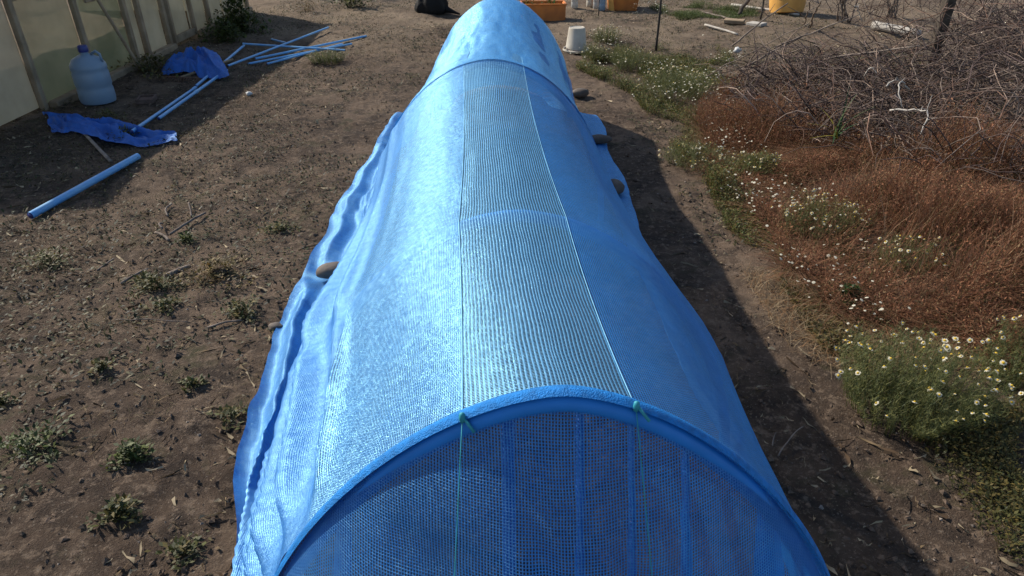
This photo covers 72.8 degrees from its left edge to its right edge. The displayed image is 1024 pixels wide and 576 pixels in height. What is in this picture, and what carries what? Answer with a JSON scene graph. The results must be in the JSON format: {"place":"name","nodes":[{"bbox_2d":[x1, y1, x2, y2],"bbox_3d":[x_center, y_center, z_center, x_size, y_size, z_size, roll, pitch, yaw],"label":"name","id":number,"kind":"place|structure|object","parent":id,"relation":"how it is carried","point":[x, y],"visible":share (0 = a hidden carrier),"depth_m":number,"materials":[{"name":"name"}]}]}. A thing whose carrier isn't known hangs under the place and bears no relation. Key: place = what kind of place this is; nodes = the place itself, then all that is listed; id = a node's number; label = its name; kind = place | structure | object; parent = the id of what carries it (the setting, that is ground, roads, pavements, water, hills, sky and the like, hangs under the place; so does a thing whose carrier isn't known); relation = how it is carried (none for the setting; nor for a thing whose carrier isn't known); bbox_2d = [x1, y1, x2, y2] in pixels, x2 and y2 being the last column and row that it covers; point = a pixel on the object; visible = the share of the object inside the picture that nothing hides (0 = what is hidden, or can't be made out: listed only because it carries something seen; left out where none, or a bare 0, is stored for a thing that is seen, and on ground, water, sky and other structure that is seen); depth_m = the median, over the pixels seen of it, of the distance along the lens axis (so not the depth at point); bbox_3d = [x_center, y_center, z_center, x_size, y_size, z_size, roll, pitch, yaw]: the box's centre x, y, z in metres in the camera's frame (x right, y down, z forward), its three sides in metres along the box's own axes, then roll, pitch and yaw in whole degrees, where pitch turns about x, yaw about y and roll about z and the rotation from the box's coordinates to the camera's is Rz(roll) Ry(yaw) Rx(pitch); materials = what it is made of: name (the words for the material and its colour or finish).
{"place":"outdoors","nodes":[
{"label":"outdoors","id":0,"kind":"place"},
{"bbox_2d":[0,0,1023,575],"bbox_3d":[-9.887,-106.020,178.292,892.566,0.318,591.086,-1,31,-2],"label":"ground","id":1,"kind":"structure","parent":0,"point":[844,512],"depth_m":3.40,"materials":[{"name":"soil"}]},
{"bbox_2d":[0,390,21,405],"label":"weed plant","id":2,"kind":"object","parent":1,"relation":"on","point":[2,400],"visible":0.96,"depth_m":2.79,"materials":[{"name":"green plant"}]},
{"bbox_2d":[0,412,73,467],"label":"weed plant","id":3,"kind":"object","parent":1,"relation":"on","point":[22,442],"visible":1,"depth_m":2.56,"materials":[{"name":"green plant"}]},
{"bbox_2d":[3,244,74,273],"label":"weed plant","id":4,"kind":"object","parent":1,"relation":"on","point":[42,258],"visible":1,"depth_m":3.83,"materials":[{"name":"green plant"}]},
{"bbox_2d":[27,153,140,218],"bbox_3d":[-2.895,-0.714,4.748,0.048,0.095,0.967,8,32,14],"label":"blue pipe","id":5,"kind":"object","parent":1,"relation":"on","point":[65,196],"visible":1,"depth_m":4.68,"materials":[{"name":"plastic"}]},
{"bbox_2d":[69,44,115,104],"bbox_3d":[-3.789,-1.922,6.246,0.307,0.507,0.284,-1,31,-2],"label":"water jug","id":6,"kind":"object","parent":1,"relation":"on","point":[91,77],"visible":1,"depth_m":6.17,"materials":[{"name":"plastic"}]},
{"bbox_2d":[80,128,112,162],"bbox_3d":[-3.242,-1.119,5.385,0.025,0.041,0.933,-24,38,-34],"label":"wooden stick","id":7,"kind":"object","parent":1,"relation":"on","point":[101,151],"visible":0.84,"depth_m":5.27,"materials":[{"name":"grey wood"}]},
{"bbox_2d":[88,355,116,374],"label":"weed plant","id":8,"kind":"object","parent":1,"relation":"on","point":[102,364],"visible":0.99,"depth_m":2.97,"materials":[{"name":"green plant"}]},
{"bbox_2d":[42,112,176,146],"bbox_3d":[-3.348,-1.312,5.668,1.620,0.111,0.412,11,33,17],"label":"net scrap","id":9,"kind":"object","parent":1,"relation":"on","point":[98,126],"visible":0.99,"depth_m":5.59,"materials":[{"name":"blue fabric"}]},
{"bbox_2d":[93,104,132,120],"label":"weed plant","id":10,"kind":"object","parent":1,"relation":"on","point":[107,112],"visible":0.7,"depth_m":5.91,"materials":[{"name":"green plant"}]},
{"bbox_2d":[84,490,144,531],"bbox_3d":[-1.314,0.735,2.306,0.186,0.074,0.170,-1,31,-2],"label":"weed plant","id":11,"kind":"object","parent":1,"relation":"on","point":[113,510],"visible":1,"depth_m":2.29,"materials":[{"name":"green plant"}]},
{"bbox_2d":[0,0,252,125],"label":"greenhouse","id":12,"kind":"object","parent":1,"relation":"on","point":[46,36],"visible":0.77,"depth_m":6.50,"materials":[{"name":"plastic"}]},
{"bbox_2d":[96,0,140,70],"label":"wooden batten","id":13,"kind":"object","parent":12,"relation":"attached to","point":[112,23],"visible":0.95,"depth_m":7.04,"materials":[{"name":"brown wood"}]},
{"bbox_2d":[111,124,141,139],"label":"weed plant","id":14,"kind":"object","parent":1,"relation":"on","point":[125,129],"visible":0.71,"depth_m":5.59,"materials":[{"name":"green plant"}]},
{"bbox_2d":[99,433,155,473],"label":"weed plant","id":15,"kind":"object","parent":1,"relation":"on","point":[131,449],"visible":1,"depth_m":2.52,"materials":[{"name":"green plant"}]},
{"bbox_2d":[120,268,147,284],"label":"stick","id":16,"kind":"object","parent":1,"relation":"on","point":[128,278],"visible":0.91,"depth_m":3.68,"materials":[{"name":"grey wood"}]},
{"bbox_2d":[135,94,157,104],"bbox_3d":[-3.377,-1.741,6.414,0.150,0.044,0.170,-6,32,-10],"label":"clay tile","id":17,"kind":"object","parent":1,"relation":"on","point":[145,99],"visible":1,"depth_m":6.37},
{"bbox_2d":[111,51,184,79],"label":"tall weeds","id":18,"kind":"object","parent":1,"relation":"on","point":[143,58],"visible":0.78,"depth_m":7.31,"materials":[{"name":"green plant"}]},
{"bbox_2d":[115,319,189,322],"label":"stick","id":19,"kind":"object","parent":1,"relation":"on","point":[150,319],"visible":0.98,"depth_m":3.33,"materials":[{"name":"brown wood"}]},
{"bbox_2d":[122,263,185,302],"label":"weed plant","id":20,"kind":"object","parent":1,"relation":"on","point":[148,282],"visible":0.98,"depth_m":3.60,"materials":[{"name":"green plant"}]},
{"bbox_2d":[138,293,182,315],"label":"weed plant","id":21,"kind":"object","parent":1,"relation":"on","point":[166,302],"visible":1,"depth_m":3.45,"materials":[{"name":"green plant"}]},
{"bbox_2d":[130,86,197,132],"bbox_3d":[-3.078,-1.613,6.201,0.035,0.072,1.464,-1,31,-2],"label":"blue pipe","id":22,"kind":"object","parent":1,"relation":"on","point":[153,116],"visible":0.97,"depth_m":6.12,"materials":[{"name":"plastic"}]},
{"bbox_2d":[164,264,190,278],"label":"branch","id":23,"kind":"object","parent":1,"relation":"on","point":[176,271],"visible":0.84,"depth_m":3.74,"materials":[{"name":"grey plant"}]},
{"bbox_2d":[144,525,211,572],"bbox_3d":[-1.055,0.822,2.197,0.210,0.063,0.148,-1,31,-2],"label":"weed plant","id":24,"kind":"object","parent":1,"relation":"on","point":[180,547],"visible":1,"depth_m":2.19,"materials":[{"name":"green plant"}]},
{"bbox_2d":[172,231,197,245],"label":"weed plant","id":25,"kind":"object","parent":1,"relation":"on","point":[185,236],"visible":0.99,"depth_m":4.08,"materials":[{"name":"green plant"}]},
{"bbox_2d":[169,212,205,234],"bbox_3d":[-1.993,-0.404,4.283,0.031,0.038,0.314,11,33,17],"label":"stick","id":26,"kind":"object","parent":1,"relation":"on","point":[184,224],"visible":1,"depth_m":4.25,"materials":[{"name":"grey wood"}]},
{"bbox_2d":[157,69,227,119],"bbox_3d":[-3.013,-1.875,6.630,0.035,0.041,1.703,0,31,-1],"label":"blue pipe","id":27,"kind":"object","parent":1,"relation":"on","point":[175,106],"visible":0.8,"depth_m":6.41,"materials":[{"name":"plastic"}]},
{"bbox_2d":[176,373,209,394],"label":"weed plant","id":28,"kind":"object","parent":1,"relation":"on","point":[191,381],"visible":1,"depth_m":2.89,"materials":[{"name":"green plant"}]},
{"bbox_2d":[163,58,233,83],"bbox_3d":[-3.304,-2.322,7.373,0.385,0.061,0.907,3,31,6],"label":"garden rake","id":29,"kind":"object","parent":1,"relation":"on","point":[191,73],"visible":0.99,"depth_m":7.02,"materials":[{"name":"metal"}]},
{"bbox_2d":[154,235,270,294],"bbox_3d":[-1.599,-0.119,3.721,0.607,0.107,0.637,-1,31,-2],"label":"weed plant","id":30,"kind":"object","parent":1,"relation":"on","point":[208,265],"visible":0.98,"depth_m":3.69,"materials":[{"name":"green plant"}]},
{"bbox_2d":[195,45,244,86],"bbox_3d":[-3.164,-2.450,7.587,0.028,0.040,1.787,-2,31,-3],"label":"blue pipe","id":31,"kind":"object","parent":1,"relation":"on","point":[201,81],"visible":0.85,"depth_m":7.74,"materials":[{"name":"plastic"}]},
{"bbox_2d":[162,46,228,78],"bbox_3d":[-3.440,-2.449,7.406,0.605,0.224,1.325,-15,34,-23],"label":"net scrap","id":32,"kind":"object","parent":31,"relation":"on","point":[191,54],"visible":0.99,"depth_m":7.21,"materials":[{"name":"blue fabric"}]},
{"bbox_2d":[194,10,246,43],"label":"tall weeds","id":33,"kind":"object","parent":1,"relation":"on","point":[223,29],"visible":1,"depth_m":8.62,"materials":[{"name":"green plant"}]},
{"bbox_2d":[211,264,229,276],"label":"plant","id":34,"kind":"object","parent":1,"relation":"on","point":[219,270],"visible":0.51,"depth_m":3.71,"materials":[{"name":"green plant"}]},
{"bbox_2d":[207,320,241,327],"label":"stick","id":35,"kind":"object","parent":1,"relation":"on","point":[214,325],"visible":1,"depth_m":3.30,"materials":[{"name":"grey wood"}]},
{"bbox_2d":[205,400,247,429],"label":"weed plant","id":36,"kind":"object","parent":1,"relation":"on","point":[228,411],"visible":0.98,"depth_m":2.74,"materials":[{"name":"green plant"}]},
{"bbox_2d":[213,292,259,323],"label":"weed plant","id":37,"kind":"object","parent":1,"relation":"on","point":[235,311],"visible":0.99,"depth_m":3.36,"materials":[{"name":"green plant"}]},
{"bbox_2d":[204,0,274,36],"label":"tall weeds","id":38,"kind":"object","parent":1,"relation":"on","point":[237,18],"visible":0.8,"depth_m":9.06,"materials":[{"name":"green plant"}]},
{"bbox_2d":[268,322,282,331],"bbox_3d":[-1.116,0.183,3.282,0.071,0.041,0.060,-1,31,-2],"label":"stone","id":39,"kind":"object","parent":1,"relation":"on","point":[273,325],"visible":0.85,"depth_m":3.26,"materials":[{"name":"grey stone"}]},
{"bbox_2d":[254,218,299,237],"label":"weed plant","id":40,"kind":"object","parent":1,"relation":"on","point":[277,224],"visible":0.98,"depth_m":4.20,"materials":[{"name":"green plant"}]},
{"bbox_2d":[247,43,351,64],"bbox_3d":[-2.440,-2.733,8.087,0.024,0.027,1.386,26,40,36],"label":"blue pipe","id":41,"kind":"object","parent":1,"relation":"on","point":[280,57],"visible":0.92,"depth_m":7.96,"materials":[{"name":"plastic"}]},
{"bbox_2d":[266,43,342,64],"bbox_3d":[-2.397,-2.735,8.098,0.024,0.034,1.156,19,36,28],"label":"blue pipe","id":42,"kind":"object","parent":1,"relation":"on","point":[287,58],"visible":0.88,"depth_m":7.95,"materials":[{"name":"plastic"}]},
{"bbox_2d":[293,0,322,11],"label":"tall weeds","id":43,"kind":"object","parent":1,"relation":"on","point":[310,6],"visible":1,"depth_m":10.49,"materials":[{"name":"green plant"}]},
{"bbox_2d":[255,35,366,59],"bbox_3d":[-2.369,-2.887,8.310,0.026,0.037,1.572,25,39,35],"label":"blue pipe","id":44,"kind":"object","parent":1,"relation":"on","point":[300,49],"visible":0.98,"depth_m":8.27,"materials":[{"name":"plastic"}]},
{"bbox_2d":[227,27,328,66],"bbox_3d":[-2.733,-2.913,8.307,0.024,0.032,2.202,8,32,13],"label":"blue pipe","id":45,"kind":"object","parent":44,"relation":"on","point":[265,51],"visible":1,"depth_m":8.13,"materials":[{"name":"plastic"}]},
{"bbox_2d":[242,43,345,50],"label":"blue pipe","id":46,"kind":"object","parent":44,"relation":"on","point":[286,46],"visible":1,"depth_m":8.22,"materials":[{"name":"plastic"}]},
{"bbox_2d":[304,48,348,64],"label":"chamomile plant","id":47,"kind":"object","parent":1,"relation":"on","point":[325,58],"visible":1,"depth_m":7.72,"materials":[{"name":"green plant"}]},
{"bbox_2d":[325,0,372,9],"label":"tall weeds","id":48,"kind":"object","parent":1,"relation":"on","point":[354,2],"visible":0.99,"depth_m":10.72,"materials":[{"name":"green plant"}]},
{"bbox_2d":[414,0,459,14],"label":"black sack","id":49,"kind":"object","parent":1,"relation":"on","point":[432,6],"visible":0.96,"depth_m":10.29,"materials":[{"name":"black plastic"}]},
{"bbox_2d":[0,13,1023,575],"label":"straw litter","id":50,"kind":"object","parent":1,"relation":"on","point":[886,451],"visible":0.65,"depth_m":3.35,"materials":[{"name":"brown plant"}]},
{"bbox_2d":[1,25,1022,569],"bbox_3d":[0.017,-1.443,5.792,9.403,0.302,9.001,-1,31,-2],"label":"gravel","id":51,"kind":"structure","parent":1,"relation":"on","point":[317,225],"depth_m":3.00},
{"bbox_2d":[0,20,1023,575],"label":"soil crumbs","id":52,"kind":"object","parent":1,"relation":"on","point":[232,520],"visible":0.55,"depth_m":2.99,"materials":[{"name":"brown soil"}]},
{"bbox_2d":[231,0,829,575],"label":"net tunnel","id":53,"kind":"structure","parent":1,"relation":"on","point":[279,472],"depth_m":1.59,"materials":[{"name":"blue fabric"}]},
{"bbox_2d":[316,261,341,278],"bbox_3d":[-0.928,-0.092,3.623,0.188,0.088,0.104,-5,32,-8],"label":"stone","id":54,"kind":"object","parent":53,"relation":"on","point":[325,270],"visible":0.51,"depth_m":3.58,"materials":[{"name":"beige stone"}]},
{"bbox_2d":[592,134,611,143],"bbox_3d":[0.688,-1.168,5.442,0.198,0.072,0.091,1,31,2],"label":"stone","id":55,"kind":"object","parent":53,"relation":"on","point":[601,139],"visible":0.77,"depth_m":5.41,"materials":[{"name":"grey stone"}]},
{"bbox_2d":[608,179,624,193],"bbox_3d":[0.684,-0.672,4.603,0.124,0.092,0.148,-11,33,-17],"label":"stone","id":56,"kind":"object","parent":53,"relation":"on","point":[619,185],"visible":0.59,"depth_m":4.55,"materials":[{"name":"grey stone"}]},
{"bbox_2d":[520,0,566,20],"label":"planter trough","id":57,"kind":"object","parent":1,"relation":"on","point":[543,11],"visible":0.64,"depth_m":9.95,"materials":[{"name":"orange plastic"}]},
{"bbox_2d":[571,0,577,7],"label":"plastic bottle","id":58,"kind":"object","parent":1,"relation":"on","point":[574,3],"visible":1,"depth_m":10.69,"materials":[{"name":"white plastic"}]},
{"bbox_2d":[563,26,588,53],"bbox_3d":[0.766,-2.947,8.232,0.320,0.275,0.338,-1,31,-2],"label":"bucket","id":59,"kind":"object","parent":1,"relation":"on","point":[576,39],"visible":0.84,"depth_m":8.16,"materials":[{"name":"white plastic"}]},
{"bbox_2d":[573,88,588,97],"bbox_3d":[0.643,-1.845,6.573,0.174,0.090,0.109,-4,32,-7],"label":"stone","id":60,"kind":"object","parent":1,"relation":"on","point":[580,92],"visible":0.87,"depth_m":6.54,"materials":[{"name":"grey stone"}]},
{"bbox_2d":[581,39,608,61],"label":"chamomile plant","id":61,"kind":"object","parent":1,"relation":"on","point":[587,53],"visible":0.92,"depth_m":7.88,"materials":[{"name":"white plant"}]},
{"bbox_2d":[598,0,605,10],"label":"plastic bottle","id":62,"kind":"object","parent":1,"relation":"on","point":[602,5],"visible":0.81,"depth_m":10.55,"materials":[{"name":"blue plastic"}]},
{"bbox_2d":[588,24,624,42],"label":"chamomile plant","id":63,"kind":"object","parent":1,"relation":"on","point":[605,36],"visible":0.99,"depth_m":8.68,"materials":[{"name":"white plant"}]},
{"bbox_2d":[607,0,638,10],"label":"tub","id":64,"kind":"object","parent":1,"relation":"on","point":[622,5],"visible":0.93,"depth_m":10.59,"materials":[{"name":"orange plastic"}]},
{"bbox_2d":[608,45,658,71],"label":"chamomile plant","id":65,"kind":"object","parent":1,"relation":"on","point":[624,63],"visible":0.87,"depth_m":7.53,"materials":[{"name":"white plant"}]},
{"bbox_2d":[655,0,661,50],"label":"stake","id":66,"kind":"object","parent":1,"relation":"on","point":[658,27],"visible":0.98,"depth_m":8.19,"materials":[{"name":"wood"}]},
{"bbox_2d":[636,65,715,101],"bbox_3d":[1.571,-1.973,6.623,0.828,0.270,0.787,-1,31,-2],"label":"chamomile plant","id":67,"kind":"object","parent":1,"relation":"on","point":[670,86],"visible":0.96,"depth_m":6.58,"materials":[{"name":"green plant"}]},
{"bbox_2d":[658,139,739,170],"bbox_3d":[1.368,-0.991,5.105,0.554,0.183,0.527,-24,38,-33],"label":"chamomile plant","id":68,"kind":"object","parent":1,"relation":"on","point":[678,152],"visible":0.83,"depth_m":5.10,"materials":[{"name":"green plant"}]},
{"bbox_2d":[704,24,738,34],"bbox_3d":[2.767,-3.424,9.192,0.031,0.040,0.652,-14,34,-22],"label":"pole","id":69,"kind":"object","parent":1,"relation":"on","point":[719,28],"visible":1,"depth_m":9.18,"materials":[{"name":"white wood"}]},
{"bbox_2d":[723,18,744,24],"bbox_3d":[3.085,-3.702,9.639,0.272,0.050,0.160,14,34,21],"label":"plank","id":70,"kind":"object","parent":1,"relation":"on","point":[733,21],"visible":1,"depth_m":9.59,"materials":[{"name":"beige wood"}]},
{"bbox_2d":[738,0,749,14],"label":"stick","id":71,"kind":"object","parent":1,"relation":"on","point":[743,5],"visible":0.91,"depth_m":10.31,"materials":[{"name":"grey wood"}]},
{"bbox_2d":[719,148,789,175],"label":"chamomile plant","id":72,"kind":"object","parent":1,"relation":"on","point":[751,162],"visible":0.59,"depth_m":4.90,"materials":[{"name":"green plant"}]},
{"bbox_2d":[746,21,766,26],"bbox_3d":[3.327,-3.591,9.448,0.160,0.040,0.230,-25,37,-35],"label":"plank","id":73,"kind":"object","parent":1,"relation":"on","point":[755,23],"visible":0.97,"depth_m":9.41,"materials":[{"name":"white wood"}]},
{"bbox_2d":[706,12,808,76],"bbox_3d":[2.410,-2.312,6.728,0.285,0.740,1.044,-22,38,-32],"label":"dry stick","id":74,"kind":"object","parent":1,"relation":"on","point":[760,47],"visible":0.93,"depth_m":6.59,"materials":[{"name":"wood"}]},
{"bbox_2d":[731,3,787,45],"bbox_3d":[3.013,-3.198,8.439,0.635,0.503,0.097,-1,31,-2],"label":"dry stick","id":75,"kind":"object","parent":1,"relation":"on","point":[768,15],"visible":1,"depth_m":8.45,"materials":[{"name":"wood"}]},
{"bbox_2d":[731,3,799,15],"bbox_3d":[3.836,-4.240,10.579,0.049,0.070,1.253,-19,36,-29],"label":"pole","id":76,"kind":"object","parent":1,"relation":"on","point":[767,9],"visible":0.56,"depth_m":10.61,"materials":[{"name":"white wood"}]},
{"bbox_2d":[769,0,805,12],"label":"bucket","id":77,"kind":"object","parent":1,"relation":"on","point":[798,5],"visible":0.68,"depth_m":10.15,"materials":[{"name":"yellow plastic"}]},
{"bbox_2d":[778,426,803,455],"bbox_3d":[1.052,0.571,2.620,0.008,0.031,0.206,26,40,36],"label":"stick","id":78,"kind":"object","parent":1,"relation":"on","point":[788,440],"visible":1,"depth_m":2.59,"materials":[{"name":"grey wood"}]},
{"bbox_2d":[572,0,1023,564],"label":"green weeds","id":79,"kind":"object","parent":1,"relation":"on","point":[1006,424],"visible":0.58,"depth_m":3.42,"materials":[{"name":"green plant"}]},
{"bbox_2d":[570,1,925,323],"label":"tiny blossoms","id":80,"kind":"object","parent":79,"relation":"on","point":[813,282],"visible":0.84,"depth_m":4.43,"materials":[{"name":"white plant"}]},
{"bbox_2d":[787,0,821,25],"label":"dry stick","id":81,"kind":"object","parent":1,"relation":"on","point":[808,10],"visible":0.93,"depth_m":9.03,"materials":[{"name":"wood"}]},
{"bbox_2d":[809,0,821,27],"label":"dry stick","id":82,"kind":"object","parent":1,"relation":"on","point":[819,4],"visible":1,"depth_m":8.48,"materials":[{"name":"brown wood"}]},
{"bbox_2d":[771,188,874,243],"bbox_3d":[1.807,-0.430,4.016,0.556,0.283,0.477,-1,31,-2],"label":"chamomile plant","id":83,"kind":"object","parent":1,"relation":"on","point":[787,215],"visible":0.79,"depth_m":3.99,"materials":[{"name":"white plant"}]},
{"bbox_2d":[807,86,868,143],"bbox_3d":[2.295,-1.205,4.819,0.357,0.349,0.541,19,36,28],"label":"weed","id":84,"kind":"object","parent":1,"relation":"on","point":[836,133],"visible":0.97,"depth_m":4.88,"materials":[{"name":"green plant"}]},
{"bbox_2d":[813,0,871,23],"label":"bare shrub","id":85,"kind":"object","parent":1,"relation":"on","point":[842,5],"visible":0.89,"depth_m":9.68,"materials":[{"name":"brown plant"}]},
{"bbox_2d":[668,68,1023,384],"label":"dry weeds","id":86,"kind":"object","parent":1,"relation":"on","point":[954,204],"visible":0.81,"depth_m":3.81,"materials":[{"name":"brown plant"}]},
{"bbox_2d":[836,281,869,309],"bbox_3d":[1.661,0.036,3.379,0.180,0.150,0.186,15,34,23],"label":"leafy sprout","id":87,"kind":"object","parent":1,"relation":"on","point":[845,288],"visible":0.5,"depth_m":3.38,"materials":[{"name":"green plant"}]},
{"bbox_2d":[686,0,1023,189],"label":"brush pile","id":88,"kind":"object","parent":1,"relation":"on","point":[992,44],"visible":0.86,"depth_m":5.52,"materials":[{"name":"wood"}]},
{"bbox_2d":[742,33,807,68],"bbox_3d":[2.446,-2.218,6.523,0.569,0.363,0.076,1,31,2],"label":"dry stick","id":89,"kind":"object","parent":88,"relation":"on","point":[760,58],"visible":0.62,"depth_m":6.49,"materials":[{"name":"wood"}]},
{"bbox_2d":[774,13,859,48],"bbox_3d":[2.738,-2.310,6.277,0.665,0.369,0.075,16,35,25],"label":"dry stick","id":90,"kind":"object","parent":88,"relation":"on","point":[815,31],"visible":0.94,"depth_m":6.28,"materials":[{"name":"wood"}]},
{"bbox_2d":[824,45,919,60],"bbox_3d":[3.017,-1.980,5.859,0.731,0.251,0.129,22,37,31],"label":"dry stick","id":91,"kind":"object","parent":88,"relation":"on","point":[871,52],"visible":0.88,"depth_m":5.84,"materials":[{"name":"wood"}]},
{"bbox_2d":[723,38,1023,186],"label":"dead leaves","id":92,"kind":"object","parent":88,"relation":"in","point":[889,101],"visible":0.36,"depth_m":5.45,"materials":[{"name":"brown plant"}]},
{"bbox_2d":[894,78,909,107],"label":"bleached branch","id":93,"kind":"object","parent":88,"relation":"on","point":[905,86],"visible":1,"depth_m":4.68,"materials":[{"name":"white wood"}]},
{"bbox_2d":[889,96,933,133],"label":"bleached branch","id":94,"kind":"object","parent":88,"relation":"on","point":[921,110],"visible":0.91,"depth_m":4.40,"materials":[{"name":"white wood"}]},
{"bbox_2d":[736,261,1023,396],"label":"loose straw","id":95,"kind":"object","parent":1,"relation":"on","point":[750,283],"visible":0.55,"depth_m":3.24,"materials":[{"name":"plant"}]},
{"bbox_2d":[871,21,921,36],"bbox_3d":[5.032,-3.390,9.107,0.110,0.114,0.670,-17,35,-26],"label":"log","id":96,"kind":"object","parent":1,"relation":"on","point":[882,27],"visible":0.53,"depth_m":9.12,"materials":[{"name":"grey wood"}]},
{"bbox_2d":[882,0,916,17],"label":"bare shrub","id":97,"kind":"object","parent":1,"relation":"on","point":[889,13],"visible":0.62,"depth_m":10.03,"materials":[{"name":"brown plant"}]},
{"bbox_2d":[871,231,950,277],"bbox_3d":[2.047,-0.192,3.566,0.396,0.231,0.362,-1,31,-2],"label":"chamomile plant","id":98,"kind":"object","parent":1,"relation":"on","point":[908,251],"visible":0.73,"depth_m":3.57,"materials":[{"name":"green plant"}]},
{"bbox_2d":[834,319,1023,443],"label":"chamomile plant","id":99,"kind":"object","parent":1,"relation":"on","point":[932,390],"visible":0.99,"depth_m":2.65,"materials":[{"name":"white plant"}]},
{"bbox_2d":[923,0,956,72],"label":"post","id":100,"kind":"object","parent":1,"relation":"on","point":[946,20],"depth_m":6.29,"materials":[{"name":"brown wood"}]},
{"bbox_2d":[962,0,1006,27],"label":"bare shrub","id":101,"kind":"object","parent":1,"relation":"on","point":[988,9],"visible":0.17,"depth_m":9.17,"materials":[{"name":"brown plant"}]},
{"bbox_2d":[970,315,1023,395],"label":"chamomile plant","id":102,"kind":"object","parent":1,"relation":"on","point":[994,354],"visible":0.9,"depth_m":2.86,"materials":[{"name":"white plant"}]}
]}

